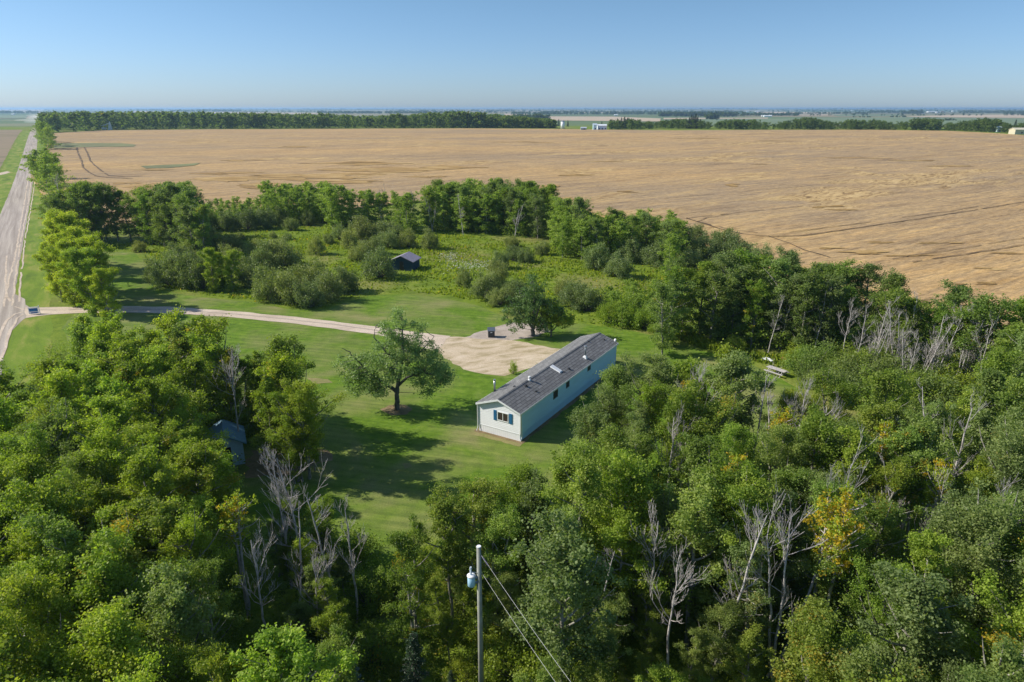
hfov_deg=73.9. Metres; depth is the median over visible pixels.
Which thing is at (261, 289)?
willow shrub
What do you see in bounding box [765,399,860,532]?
poplar tree
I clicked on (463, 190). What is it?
poplar tree
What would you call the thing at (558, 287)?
willow shrub
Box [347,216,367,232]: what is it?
willow shrub
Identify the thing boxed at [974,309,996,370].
dead tree
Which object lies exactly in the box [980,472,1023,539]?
dead tree
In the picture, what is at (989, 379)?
poplar tree
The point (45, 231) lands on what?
poplar tree
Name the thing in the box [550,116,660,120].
distant field
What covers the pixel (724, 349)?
poplar tree
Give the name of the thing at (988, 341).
dead tree
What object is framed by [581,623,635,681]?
young poplar
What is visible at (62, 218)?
poplar tree
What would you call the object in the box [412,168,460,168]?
lodged wheat
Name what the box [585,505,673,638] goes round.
poplar tree
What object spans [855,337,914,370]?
leafy bush
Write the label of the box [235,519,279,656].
dead tree
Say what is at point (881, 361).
leafy bush
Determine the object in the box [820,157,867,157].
lodged wheat
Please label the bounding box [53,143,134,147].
grassy hollow
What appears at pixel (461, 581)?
young poplar
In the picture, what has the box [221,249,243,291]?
poplar tree
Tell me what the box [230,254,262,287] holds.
willow shrub
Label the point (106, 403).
poplar tree
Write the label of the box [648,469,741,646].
poplar tree
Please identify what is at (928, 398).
leafy bush
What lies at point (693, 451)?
poplar tree
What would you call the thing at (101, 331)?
poplar tree
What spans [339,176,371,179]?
lodged wheat
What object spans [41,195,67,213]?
poplar tree
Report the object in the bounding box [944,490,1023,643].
poplar tree
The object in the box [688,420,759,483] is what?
poplar tree
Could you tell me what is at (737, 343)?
leafy bush
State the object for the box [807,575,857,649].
young poplar
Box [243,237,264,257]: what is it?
willow shrub
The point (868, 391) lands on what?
leafy bush
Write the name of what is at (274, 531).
young poplar
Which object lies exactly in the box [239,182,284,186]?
lodged wheat
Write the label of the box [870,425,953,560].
poplar tree
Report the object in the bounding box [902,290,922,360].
dead tree
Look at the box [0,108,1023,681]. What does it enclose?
ground
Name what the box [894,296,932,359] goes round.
poplar tree
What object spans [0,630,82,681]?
poplar tree
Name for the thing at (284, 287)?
willow shrub
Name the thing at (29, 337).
ditch grass
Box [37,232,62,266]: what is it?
poplar tree
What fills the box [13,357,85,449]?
poplar tree
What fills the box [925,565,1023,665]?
poplar tree
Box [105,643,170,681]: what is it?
poplar tree
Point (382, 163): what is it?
lodged wheat
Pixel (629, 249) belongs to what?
willow shrub
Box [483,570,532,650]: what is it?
young poplar
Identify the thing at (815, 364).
leafy bush
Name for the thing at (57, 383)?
poplar tree
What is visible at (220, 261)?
poplar tree
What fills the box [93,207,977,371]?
woodland brush
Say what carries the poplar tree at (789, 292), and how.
on the ground at (60, 320)
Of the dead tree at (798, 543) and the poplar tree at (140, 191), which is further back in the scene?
the poplar tree at (140, 191)
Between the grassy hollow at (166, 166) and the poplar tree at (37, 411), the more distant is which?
the grassy hollow at (166, 166)
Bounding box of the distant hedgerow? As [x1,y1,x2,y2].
[607,117,1023,131]
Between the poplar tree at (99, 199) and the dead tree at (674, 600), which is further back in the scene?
the poplar tree at (99, 199)
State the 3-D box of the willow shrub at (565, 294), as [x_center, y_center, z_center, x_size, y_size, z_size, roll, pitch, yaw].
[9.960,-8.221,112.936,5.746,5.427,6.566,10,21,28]
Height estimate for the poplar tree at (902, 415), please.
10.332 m
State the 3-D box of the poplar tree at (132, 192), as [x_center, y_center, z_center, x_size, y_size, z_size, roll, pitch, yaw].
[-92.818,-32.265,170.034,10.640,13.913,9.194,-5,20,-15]
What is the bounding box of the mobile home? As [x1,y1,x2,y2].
[476,332,618,440]
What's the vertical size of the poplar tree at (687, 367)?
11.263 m
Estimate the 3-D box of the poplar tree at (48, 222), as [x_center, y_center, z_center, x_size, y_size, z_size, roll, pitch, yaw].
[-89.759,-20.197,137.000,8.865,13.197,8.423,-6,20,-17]
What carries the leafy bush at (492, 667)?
on the ground at (60, 320)
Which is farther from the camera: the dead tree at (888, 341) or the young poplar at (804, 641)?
the dead tree at (888, 341)
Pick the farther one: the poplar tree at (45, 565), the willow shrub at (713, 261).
the willow shrub at (713, 261)
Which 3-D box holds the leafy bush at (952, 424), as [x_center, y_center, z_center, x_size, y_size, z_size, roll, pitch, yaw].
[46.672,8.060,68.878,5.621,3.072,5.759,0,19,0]
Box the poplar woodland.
[19,118,690,327]
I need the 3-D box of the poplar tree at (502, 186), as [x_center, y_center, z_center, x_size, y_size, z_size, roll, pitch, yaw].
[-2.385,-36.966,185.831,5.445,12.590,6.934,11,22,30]
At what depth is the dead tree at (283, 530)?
44.55 m
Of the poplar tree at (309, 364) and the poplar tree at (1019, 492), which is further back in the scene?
the poplar tree at (309, 364)
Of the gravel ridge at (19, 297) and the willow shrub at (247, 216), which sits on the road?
the gravel ridge at (19, 297)
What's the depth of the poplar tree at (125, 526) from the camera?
36.74 m
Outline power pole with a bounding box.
[467,545,488,681]
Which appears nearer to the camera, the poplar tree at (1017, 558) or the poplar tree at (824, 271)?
the poplar tree at (1017, 558)
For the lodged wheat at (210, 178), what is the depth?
309.31 m
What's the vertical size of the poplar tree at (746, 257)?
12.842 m
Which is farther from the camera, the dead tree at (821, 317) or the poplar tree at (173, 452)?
the dead tree at (821, 317)
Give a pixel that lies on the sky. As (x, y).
(55, 54)
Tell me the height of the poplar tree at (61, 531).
12.137 m
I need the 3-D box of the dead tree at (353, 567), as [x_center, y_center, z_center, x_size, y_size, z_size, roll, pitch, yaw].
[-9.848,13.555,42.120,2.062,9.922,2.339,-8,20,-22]
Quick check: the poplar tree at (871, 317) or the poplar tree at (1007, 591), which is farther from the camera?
the poplar tree at (871, 317)
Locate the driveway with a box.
[24,306,449,348]
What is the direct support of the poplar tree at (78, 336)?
on the ground at (60, 320)
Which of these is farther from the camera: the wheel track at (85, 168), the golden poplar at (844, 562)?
the wheel track at (85, 168)
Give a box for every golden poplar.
[183,325,193,353]
[216,488,259,618]
[669,378,699,487]
[720,451,751,588]
[766,404,804,469]
[802,480,875,600]
[822,505,878,607]
[868,419,897,525]
[914,456,955,573]
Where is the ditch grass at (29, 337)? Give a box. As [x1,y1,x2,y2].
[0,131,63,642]
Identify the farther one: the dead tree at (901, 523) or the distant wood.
the distant wood
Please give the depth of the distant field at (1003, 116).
2697.43 m
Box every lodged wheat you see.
[123,184,151,188]
[194,176,237,180]
[216,179,248,181]
[218,172,260,172]
[233,176,264,179]
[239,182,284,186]
[243,177,310,179]
[258,173,293,176]
[275,174,307,175]
[296,174,353,178]
[300,180,351,180]
[317,168,356,170]
[331,173,380,174]
[333,181,373,182]
[338,163,386,164]
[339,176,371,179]
[350,170,427,172]
[359,162,405,163]
[389,169,442,169]
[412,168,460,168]
[428,165,463,166]
[452,166,485,167]
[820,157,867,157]
[847,250,870,251]
[856,252,881,253]
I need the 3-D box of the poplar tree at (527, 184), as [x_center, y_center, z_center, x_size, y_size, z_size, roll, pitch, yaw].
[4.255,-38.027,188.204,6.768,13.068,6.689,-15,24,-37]
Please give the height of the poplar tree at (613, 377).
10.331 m
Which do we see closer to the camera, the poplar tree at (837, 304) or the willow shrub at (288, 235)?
the poplar tree at (837, 304)
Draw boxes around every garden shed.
[203,419,246,465]
[391,251,421,270]
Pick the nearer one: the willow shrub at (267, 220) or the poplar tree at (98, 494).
the poplar tree at (98, 494)
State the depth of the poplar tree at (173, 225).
156.13 m
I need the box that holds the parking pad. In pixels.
[439,337,559,375]
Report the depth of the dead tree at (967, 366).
77.53 m
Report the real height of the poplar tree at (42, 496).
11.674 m
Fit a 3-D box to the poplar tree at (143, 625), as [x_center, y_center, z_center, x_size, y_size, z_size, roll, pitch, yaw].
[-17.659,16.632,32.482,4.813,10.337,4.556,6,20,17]
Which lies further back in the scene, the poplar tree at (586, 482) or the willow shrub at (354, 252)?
the willow shrub at (354, 252)
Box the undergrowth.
[1,336,1023,681]
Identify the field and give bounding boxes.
[0,109,43,110]
[0,115,27,117]
[0,130,21,166]
[31,128,1023,329]
[205,112,327,113]
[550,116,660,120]
[664,117,1023,124]
[664,118,767,118]
[757,112,826,113]
[836,115,900,115]
[907,114,1023,117]
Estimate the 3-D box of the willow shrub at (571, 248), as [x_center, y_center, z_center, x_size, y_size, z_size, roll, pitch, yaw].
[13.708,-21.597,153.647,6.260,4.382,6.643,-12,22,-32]
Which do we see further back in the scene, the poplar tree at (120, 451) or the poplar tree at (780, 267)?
the poplar tree at (780, 267)
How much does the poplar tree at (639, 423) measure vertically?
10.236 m
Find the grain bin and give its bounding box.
[561,120,564,128]
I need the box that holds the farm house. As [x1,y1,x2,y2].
[597,124,606,129]
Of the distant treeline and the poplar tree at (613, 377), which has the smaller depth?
the poplar tree at (613, 377)
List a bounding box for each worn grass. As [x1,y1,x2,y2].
[308,378,332,383]
[402,463,412,468]
[469,429,521,446]
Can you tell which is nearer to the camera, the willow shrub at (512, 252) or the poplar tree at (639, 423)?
the poplar tree at (639, 423)
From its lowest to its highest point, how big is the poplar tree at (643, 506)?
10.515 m
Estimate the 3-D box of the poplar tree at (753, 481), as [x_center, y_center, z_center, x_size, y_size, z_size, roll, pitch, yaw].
[14.176,13.015,40.179,5.132,12.282,6.312,3,19,10]
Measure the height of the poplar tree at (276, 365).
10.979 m
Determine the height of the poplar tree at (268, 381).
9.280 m
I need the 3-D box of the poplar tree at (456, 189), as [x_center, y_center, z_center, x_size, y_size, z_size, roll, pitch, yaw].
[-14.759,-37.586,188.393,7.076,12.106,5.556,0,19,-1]
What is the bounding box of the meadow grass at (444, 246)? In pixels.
[103,225,778,331]
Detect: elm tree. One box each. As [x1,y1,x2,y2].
[331,302,458,409]
[500,271,567,336]
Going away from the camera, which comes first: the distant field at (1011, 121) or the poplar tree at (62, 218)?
the poplar tree at (62, 218)
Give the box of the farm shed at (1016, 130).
[1008,128,1023,133]
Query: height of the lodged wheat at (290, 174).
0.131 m
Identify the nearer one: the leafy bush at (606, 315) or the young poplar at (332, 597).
the young poplar at (332, 597)
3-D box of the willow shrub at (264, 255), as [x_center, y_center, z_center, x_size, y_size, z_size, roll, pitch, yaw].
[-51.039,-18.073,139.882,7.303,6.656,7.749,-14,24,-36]
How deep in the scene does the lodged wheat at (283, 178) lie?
309.15 m
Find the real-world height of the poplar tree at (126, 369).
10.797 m
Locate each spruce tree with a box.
[352,665,364,681]
[399,631,429,681]
[447,670,454,681]
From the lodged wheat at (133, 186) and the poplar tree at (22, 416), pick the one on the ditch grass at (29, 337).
the poplar tree at (22, 416)
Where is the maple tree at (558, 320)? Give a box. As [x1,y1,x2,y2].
[533,297,576,336]
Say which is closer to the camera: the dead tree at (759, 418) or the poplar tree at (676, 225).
the dead tree at (759, 418)
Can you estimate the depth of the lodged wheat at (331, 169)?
347.42 m
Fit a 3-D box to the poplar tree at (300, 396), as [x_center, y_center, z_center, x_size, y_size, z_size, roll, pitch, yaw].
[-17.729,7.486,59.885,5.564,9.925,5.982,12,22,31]
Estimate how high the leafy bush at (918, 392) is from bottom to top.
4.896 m
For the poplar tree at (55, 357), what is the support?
on the ground at (60, 320)
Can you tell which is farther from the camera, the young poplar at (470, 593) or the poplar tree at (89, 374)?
the poplar tree at (89, 374)
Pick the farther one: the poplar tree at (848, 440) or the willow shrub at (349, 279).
the willow shrub at (349, 279)
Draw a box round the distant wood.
[34,110,558,131]
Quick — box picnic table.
[764,365,789,377]
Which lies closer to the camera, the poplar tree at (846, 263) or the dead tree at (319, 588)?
the dead tree at (319, 588)
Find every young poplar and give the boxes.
[259,516,294,576]
[273,497,300,545]
[275,539,297,585]
[275,586,302,628]
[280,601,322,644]
[285,532,337,605]
[293,514,345,569]
[298,553,342,616]
[298,576,353,642]
[303,491,337,559]
[308,665,326,679]
[309,602,354,679]
[310,622,365,681]
[325,552,351,601]
[420,573,453,630]
[425,611,462,659]
[444,542,474,612]
[456,570,497,640]
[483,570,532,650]
[486,526,521,607]
[508,649,560,681]
[514,573,535,614]
[518,530,537,573]
[553,593,594,647]
[570,660,614,681]
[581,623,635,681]
[587,587,634,667]
[590,571,630,623]
[615,649,653,681]
[616,557,652,631]
[631,661,690,681]
[632,571,675,655]
[633,620,667,666]
[634,502,652,552]
[636,535,648,559]
[648,569,663,596]
[653,501,674,570]
[672,626,714,681]
[673,544,708,612]
[680,572,707,625]
[684,612,716,645]
[694,597,745,681]
[697,550,739,621]
[717,590,743,649]
[717,622,776,681]
[732,601,772,667]
[761,571,794,649]
[769,667,816,681]
[789,616,843,669]
[798,560,836,601]
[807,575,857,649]
[826,663,844,681]
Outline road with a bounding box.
[0,128,37,373]
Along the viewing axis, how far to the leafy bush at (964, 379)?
74.63 m
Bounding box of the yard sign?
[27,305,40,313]
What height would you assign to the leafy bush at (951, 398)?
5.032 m
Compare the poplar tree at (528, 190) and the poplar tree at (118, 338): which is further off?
the poplar tree at (528, 190)
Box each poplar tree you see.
[0,358,39,422]
[0,371,31,409]
[0,396,26,436]
[0,421,65,506]
[0,428,58,471]
[0,447,79,532]
[0,464,40,555]
[0,466,87,582]
[0,492,30,564]
[0,515,83,648]
[0,523,22,672]
[0,543,19,563]
[0,549,82,675]
[0,566,80,678]
[0,598,33,681]
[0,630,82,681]
[2,504,101,672]
[8,623,95,681]
[11,394,86,524]
[12,398,58,462]
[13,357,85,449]
[20,358,73,412]
[22,363,90,430]
[24,352,75,398]
[26,589,169,681]
[32,246,71,302]
[32,447,119,571]
[36,222,95,260]
[36,241,61,286]
[37,192,66,211]
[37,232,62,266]
[38,223,60,250]
[39,238,82,306]
[40,184,78,217]
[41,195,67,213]
[41,208,79,240]
[45,210,90,235]
[47,522,158,674]
[50,232,116,304]
[50,245,117,314]
[53,397,92,471]
[55,356,92,429]
[58,183,108,237]
[58,408,176,547]
[59,474,153,545]
[63,313,92,364]
[66,179,111,239]
[66,181,104,230]
[66,321,89,387]
[68,228,101,237]
[68,358,121,431]
[68,392,152,449]
[71,505,168,644]
[73,218,89,229]
[76,337,142,392]
[79,331,114,359]
[79,372,133,441]
[80,309,138,364]
[81,350,111,412]
[81,499,156,579]
[83,264,123,317]
[83,317,147,375]
[84,595,196,681]
[85,337,145,425]
[86,181,116,241]
[86,437,130,495]
[88,182,130,240]
[88,246,120,291]
[101,444,194,552]
[104,415,189,482]
[105,493,230,639]
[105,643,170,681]
[106,189,141,240]
[106,325,171,393]
[108,360,146,421]
[109,439,212,548]
[113,341,183,428]
[116,390,153,431]
[117,182,152,231]
[117,186,151,241]
[119,375,202,455]
[120,418,165,462]
[123,558,233,681]
[128,323,167,377]
[129,192,154,244]
[132,303,193,382]
[135,342,179,425]
[136,189,157,241]
[139,497,239,622]
[141,184,165,215]
[141,633,231,681]
[145,193,172,246]
[146,195,178,245]
[149,183,182,243]
[154,366,208,443]
[155,393,234,453]
[156,184,205,213]
[156,382,216,449]
[157,555,246,679]
[160,436,214,495]
[162,182,180,233]
[163,423,213,494]
[164,323,216,389]
[164,490,231,594]
[165,194,184,240]
[166,203,208,252]
[166,320,188,365]
[168,355,225,439]
[169,191,205,244]
[169,199,187,241]
[170,196,211,239]
[171,181,214,225]
[171,313,242,421]
[171,438,244,585]
[173,197,202,248]
[176,180,212,218]
[177,331,236,428]
[183,314,226,407]
[185,647,249,681]
[187,203,215,253]
[195,192,209,224]
[195,247,223,292]
[200,436,243,560]
[202,345,253,427]
[206,252,226,286]
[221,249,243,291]
[225,621,364,681]
[230,355,254,427]
[239,349,266,404]
[242,370,263,438]
[247,375,283,469]
[249,351,299,442]
[250,331,305,406]
[257,331,315,430]
[262,361,302,458]
[264,390,303,483]
[275,373,349,479]
[277,352,308,449]
[280,411,313,481]
[281,668,319,681]
[294,391,329,470]
[373,513,445,658]
[407,494,474,628]
[419,187,436,227]
[423,474,508,611]
[431,178,454,217]
[435,180,457,223]
[445,186,471,222]
[448,184,468,219]
[466,499,526,632]
[477,186,500,230]
[479,181,496,220]
[479,184,494,220]
[490,457,542,576]
[492,177,510,188]
[492,183,507,219]
[493,186,514,230]
[495,503,627,681]
[500,186,526,233]
[507,465,560,574]
[508,178,525,187]
[517,180,538,193]
[521,186,547,227]
[523,434,609,592]
[524,193,553,238]
[525,194,548,230]
[530,502,599,650]
[537,187,548,223]
[541,183,560,226]
[543,435,600,529]
[546,197,573,230]
[567,394,610,450]
[568,196,597,244]
[570,404,610,471]
[580,202,593,215]
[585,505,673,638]
[586,217,606,254]
[589,382,629,431]
[589,444,660,567]
[591,361,650,436]
[592,422,654,523]
[598,447,654,552]
[602,205,625,237]
[603,408,652,477]
[616,348,680,438]
[621,398,654,463]
[622,214,642,252]
[628,377,675,460]
[637,212,658,246]
[643,486,695,615]
[644,280,684,354]
[646,256,688,318]
[648,219,681,262]
[648,430,730,514]
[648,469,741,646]
[650,273,702,342]
[650,377,711,502]
[652,265,688,332]
[656,217,684,254]
[658,355,712,451]
[662,266,706,332]
[664,369,715,473]
[671,445,769,611]
[680,260,731,333]
[682,268,744,338]
[682,384,743,487]
[684,349,776,445]
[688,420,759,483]
[698,539,784,678]
[703,247,766,334]
[706,338,754,443]
[711,459,797,643]
[717,264,750,336]
[722,244,770,322]
[732,269,774,333]
[739,278,770,345]
[741,253,782,319]
[742,420,813,554]
[752,256,797,335]
[756,387,824,464]
[759,465,815,567]
[760,271,811,349]
[762,590,867,681]
[763,245,803,324]
[764,264,804,328]
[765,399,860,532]
[772,475,873,624]
[773,272,823,341]
[775,267,806,299]
[779,262,834,337]
[780,267,835,345]
[788,261,835,331]
[788,404,820,511]
[796,468,858,570]
[797,364,866,447]
[804,273,858,350]
[807,414,863,473]
[809,493,927,634]
[812,421,887,517]
[817,257,875,339]
[817,265,856,338]
[821,634,936,681]
[825,552,922,648]
[829,420,885,528]
[833,284,867,349]
[840,557,980,681]
[840,667,905,681]
[846,400,902,492]
[847,289,904,350]
[848,261,897,342]
[853,452,919,558]
[855,365,919,439]
[860,271,920,345]
[862,525,972,680]
[863,286,938,363]
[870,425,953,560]
[872,398,934,504]
[883,402,961,551]
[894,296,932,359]
[908,300,954,370]
[911,279,979,366]
[915,481,1000,598]
[916,657,987,681]
[919,399,960,475]
[919,476,1023,669]
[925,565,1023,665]
[928,306,976,372]
[933,289,1023,379]
[936,622,1021,681]
[937,386,997,492]
[942,305,1006,374]
[944,404,1010,499]
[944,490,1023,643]
[950,631,1023,681]
[952,455,1006,585]
[956,366,1012,466]
[957,346,1023,440]
[958,400,1023,569]
[958,482,1023,592]
[963,419,1023,524]
[970,319,1023,382]
[975,609,1023,681]
[976,295,1023,362]
[984,372,1023,479]
[992,372,1023,423]
[993,328,1023,379]
[994,327,1023,376]
[997,550,1023,632]
[998,514,1023,638]
[1009,507,1023,573]
[1010,329,1023,378]
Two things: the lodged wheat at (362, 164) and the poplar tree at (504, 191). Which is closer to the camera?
the poplar tree at (504, 191)
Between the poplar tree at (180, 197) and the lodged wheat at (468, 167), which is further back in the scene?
the lodged wheat at (468, 167)
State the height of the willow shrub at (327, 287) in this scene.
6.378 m
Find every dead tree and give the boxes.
[205,343,246,431]
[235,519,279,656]
[257,445,330,546]
[257,451,298,588]
[281,502,311,600]
[289,542,335,642]
[304,494,344,611]
[333,496,368,622]
[376,189,384,218]
[422,192,437,230]
[457,195,463,234]
[512,203,524,238]
[589,547,614,665]
[629,498,680,637]
[642,536,709,665]
[652,401,695,508]
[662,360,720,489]
[711,504,767,664]
[732,420,877,681]
[746,363,780,461]
[756,487,817,625]
[757,390,776,492]
[768,295,783,352]
[770,378,825,432]
[811,287,832,347]
[824,389,846,419]
[838,297,863,347]
[846,484,893,619]
[852,299,876,351]
[859,311,893,360]
[871,300,894,343]
[880,456,933,579]
[882,296,915,363]
[882,313,913,355]
[892,318,924,372]
[896,377,946,520]
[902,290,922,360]
[917,322,953,369]
[922,306,963,371]
[923,468,951,530]
[940,319,984,376]
[941,391,990,502]
[942,300,975,365]
[957,322,995,373]
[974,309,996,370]
[977,323,995,350]
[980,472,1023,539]
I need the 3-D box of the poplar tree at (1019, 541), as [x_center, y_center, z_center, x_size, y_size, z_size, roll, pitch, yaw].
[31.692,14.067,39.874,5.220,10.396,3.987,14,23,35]
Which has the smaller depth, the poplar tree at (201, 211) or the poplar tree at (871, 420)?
the poplar tree at (871, 420)
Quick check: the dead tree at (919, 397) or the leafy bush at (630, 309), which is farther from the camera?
the leafy bush at (630, 309)
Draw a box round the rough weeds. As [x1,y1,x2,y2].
[277,485,542,681]
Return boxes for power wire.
[483,575,553,679]
[490,568,570,681]
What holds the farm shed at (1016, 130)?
on the ground at (60, 320)
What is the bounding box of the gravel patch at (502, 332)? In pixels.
[468,323,549,339]
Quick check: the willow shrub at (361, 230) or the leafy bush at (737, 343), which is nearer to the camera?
the leafy bush at (737, 343)
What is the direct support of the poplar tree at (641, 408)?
on the ground at (60, 320)
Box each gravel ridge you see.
[0,312,21,338]
[0,314,23,359]
[3,173,29,306]
[4,255,24,309]
[11,182,31,305]
[18,182,34,301]
[38,309,409,334]
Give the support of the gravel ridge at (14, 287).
on the road
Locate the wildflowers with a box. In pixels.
[436,252,496,274]
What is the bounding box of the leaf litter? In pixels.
[245,448,332,477]
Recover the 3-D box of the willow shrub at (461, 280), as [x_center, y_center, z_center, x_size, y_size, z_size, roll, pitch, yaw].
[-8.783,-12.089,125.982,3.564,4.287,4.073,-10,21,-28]
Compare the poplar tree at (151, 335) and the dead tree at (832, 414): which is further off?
the poplar tree at (151, 335)
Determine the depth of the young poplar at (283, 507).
49.20 m
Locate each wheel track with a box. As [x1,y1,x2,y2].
[76,147,115,177]
[84,147,112,175]
[686,201,1023,235]
[698,221,864,232]
[892,237,1023,258]
[911,244,1023,261]
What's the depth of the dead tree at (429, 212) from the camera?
181.31 m
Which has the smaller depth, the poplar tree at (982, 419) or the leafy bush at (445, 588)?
the leafy bush at (445, 588)
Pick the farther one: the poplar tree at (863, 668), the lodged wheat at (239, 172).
the lodged wheat at (239, 172)
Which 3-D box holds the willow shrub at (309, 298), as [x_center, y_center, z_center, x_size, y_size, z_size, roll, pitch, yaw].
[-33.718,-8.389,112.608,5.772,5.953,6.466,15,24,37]
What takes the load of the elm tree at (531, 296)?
on the lawn at (369, 444)
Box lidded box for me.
[487,327,494,337]
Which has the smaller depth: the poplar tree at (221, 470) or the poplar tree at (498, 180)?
the poplar tree at (221, 470)
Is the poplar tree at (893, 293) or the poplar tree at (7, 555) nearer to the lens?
the poplar tree at (7, 555)
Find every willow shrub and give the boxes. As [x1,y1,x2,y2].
[130,239,148,251]
[139,254,162,282]
[148,248,179,289]
[159,241,193,260]
[163,249,195,288]
[179,246,216,289]
[180,238,216,257]
[204,227,228,248]
[206,210,215,226]
[211,210,235,232]
[212,229,248,250]
[215,242,247,268]
[228,206,261,230]
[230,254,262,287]
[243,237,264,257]
[245,262,283,303]
[249,240,283,269]
[251,206,280,228]
[263,234,305,267]
[268,230,277,237]
[271,204,289,224]
[272,264,306,306]
[279,217,300,230]
[283,232,291,239]
[284,261,306,282]
[292,272,328,308]
[294,255,333,288]
[300,208,316,225]
[305,234,328,255]
[314,267,346,302]
[323,233,334,243]
[329,264,363,294]
[330,222,344,239]
[339,227,359,248]
[341,213,380,240]
[345,240,370,259]
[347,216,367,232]
[355,242,400,279]
[359,234,385,254]
[372,219,403,237]
[377,227,400,247]
[396,227,418,248]
[419,226,442,249]
[455,265,473,287]
[467,267,501,300]
[485,259,509,284]
[485,285,512,306]
[489,249,510,267]
[498,275,528,305]
[503,234,521,246]
[505,245,522,260]
[516,246,534,263]
[533,238,550,255]
[552,276,568,296]
[555,277,584,311]
[563,240,580,255]
[567,279,608,311]
[582,238,611,269]
[594,235,612,252]
[601,249,635,279]
[618,235,643,263]
[639,238,667,267]
[676,245,704,270]
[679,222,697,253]
[683,223,709,243]
[692,228,727,258]
[702,253,732,275]
[711,226,738,242]
[715,231,752,254]
[750,242,774,262]
[778,248,804,266]
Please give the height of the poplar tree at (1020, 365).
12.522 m
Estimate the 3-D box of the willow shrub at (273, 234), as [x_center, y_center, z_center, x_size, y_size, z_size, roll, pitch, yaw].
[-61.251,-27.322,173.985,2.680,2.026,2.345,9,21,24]
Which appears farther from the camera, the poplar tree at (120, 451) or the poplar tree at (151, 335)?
the poplar tree at (151, 335)
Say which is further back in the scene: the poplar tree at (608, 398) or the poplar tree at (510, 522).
the poplar tree at (608, 398)
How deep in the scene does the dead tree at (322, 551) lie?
41.54 m
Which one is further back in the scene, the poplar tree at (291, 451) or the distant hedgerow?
the distant hedgerow
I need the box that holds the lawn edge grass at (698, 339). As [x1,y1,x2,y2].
[601,321,802,368]
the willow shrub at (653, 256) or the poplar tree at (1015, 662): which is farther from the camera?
the willow shrub at (653, 256)
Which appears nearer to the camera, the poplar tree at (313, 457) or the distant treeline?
the poplar tree at (313, 457)
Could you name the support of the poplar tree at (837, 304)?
on the ground at (60, 320)
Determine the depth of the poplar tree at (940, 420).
54.62 m
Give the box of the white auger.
[101,121,111,129]
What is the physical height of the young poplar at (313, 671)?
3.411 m
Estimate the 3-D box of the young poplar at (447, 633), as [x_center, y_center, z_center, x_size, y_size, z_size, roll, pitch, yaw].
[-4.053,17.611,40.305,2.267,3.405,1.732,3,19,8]
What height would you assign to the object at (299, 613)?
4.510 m
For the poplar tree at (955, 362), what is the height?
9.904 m
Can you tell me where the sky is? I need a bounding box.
[0,0,1023,108]
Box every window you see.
[497,411,508,422]
[553,389,557,399]
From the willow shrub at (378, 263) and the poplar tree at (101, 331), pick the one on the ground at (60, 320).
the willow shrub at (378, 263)
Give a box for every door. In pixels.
[222,447,232,465]
[399,261,403,269]
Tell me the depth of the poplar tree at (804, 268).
96.86 m
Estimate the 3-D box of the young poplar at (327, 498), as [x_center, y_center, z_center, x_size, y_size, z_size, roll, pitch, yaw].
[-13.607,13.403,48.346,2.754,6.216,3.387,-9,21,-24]
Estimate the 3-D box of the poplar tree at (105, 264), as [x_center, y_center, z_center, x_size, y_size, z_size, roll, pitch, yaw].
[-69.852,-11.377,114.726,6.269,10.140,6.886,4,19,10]
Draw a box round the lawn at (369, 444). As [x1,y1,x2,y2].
[61,252,797,679]
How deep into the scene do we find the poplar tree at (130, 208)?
165.40 m
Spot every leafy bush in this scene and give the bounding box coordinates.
[301,583,361,639]
[317,523,389,582]
[337,559,399,622]
[347,615,408,681]
[367,557,421,606]
[392,533,442,584]
[400,601,458,637]
[423,565,466,611]
[441,646,484,681]
[460,610,508,662]
[465,557,540,641]
[471,624,578,681]
[502,600,600,665]
[507,650,568,681]
[508,359,517,374]
[535,645,619,681]
[594,298,624,323]
[611,295,638,327]
[630,304,657,333]
[723,334,749,349]
[773,335,840,373]
[779,341,808,364]
[790,353,833,386]
[797,348,826,369]
[801,365,840,396]
[807,356,889,406]
[816,356,861,374]
[817,345,856,367]
[819,339,896,370]
[828,345,930,401]
[849,362,922,414]
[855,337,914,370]
[867,366,957,414]
[878,353,951,401]
[886,386,945,421]
[898,368,975,412]
[916,359,966,384]
[925,363,981,397]
[925,393,957,421]
[944,409,972,430]
[950,367,981,389]
[954,375,991,413]
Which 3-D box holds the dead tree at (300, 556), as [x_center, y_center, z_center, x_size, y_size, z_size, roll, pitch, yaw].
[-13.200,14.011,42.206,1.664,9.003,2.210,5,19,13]
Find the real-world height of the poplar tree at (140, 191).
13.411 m
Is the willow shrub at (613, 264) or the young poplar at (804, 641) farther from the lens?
the willow shrub at (613, 264)
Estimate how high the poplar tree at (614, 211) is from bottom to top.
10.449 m
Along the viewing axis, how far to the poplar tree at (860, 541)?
38.88 m
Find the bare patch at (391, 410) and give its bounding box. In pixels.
[380,405,411,414]
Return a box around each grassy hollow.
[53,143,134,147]
[142,163,198,167]
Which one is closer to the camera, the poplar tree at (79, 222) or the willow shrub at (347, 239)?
the poplar tree at (79, 222)
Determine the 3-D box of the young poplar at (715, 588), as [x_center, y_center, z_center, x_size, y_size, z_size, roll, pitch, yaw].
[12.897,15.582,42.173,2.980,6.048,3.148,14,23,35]
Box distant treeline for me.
[0,108,1023,120]
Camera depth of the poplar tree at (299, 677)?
25.72 m
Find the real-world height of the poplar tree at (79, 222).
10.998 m
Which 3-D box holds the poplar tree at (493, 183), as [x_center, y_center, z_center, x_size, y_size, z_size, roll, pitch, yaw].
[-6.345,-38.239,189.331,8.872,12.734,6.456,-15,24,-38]
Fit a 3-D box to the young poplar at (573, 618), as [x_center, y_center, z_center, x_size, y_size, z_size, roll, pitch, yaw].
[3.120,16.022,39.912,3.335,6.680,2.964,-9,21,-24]
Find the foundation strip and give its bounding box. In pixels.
[474,375,607,443]

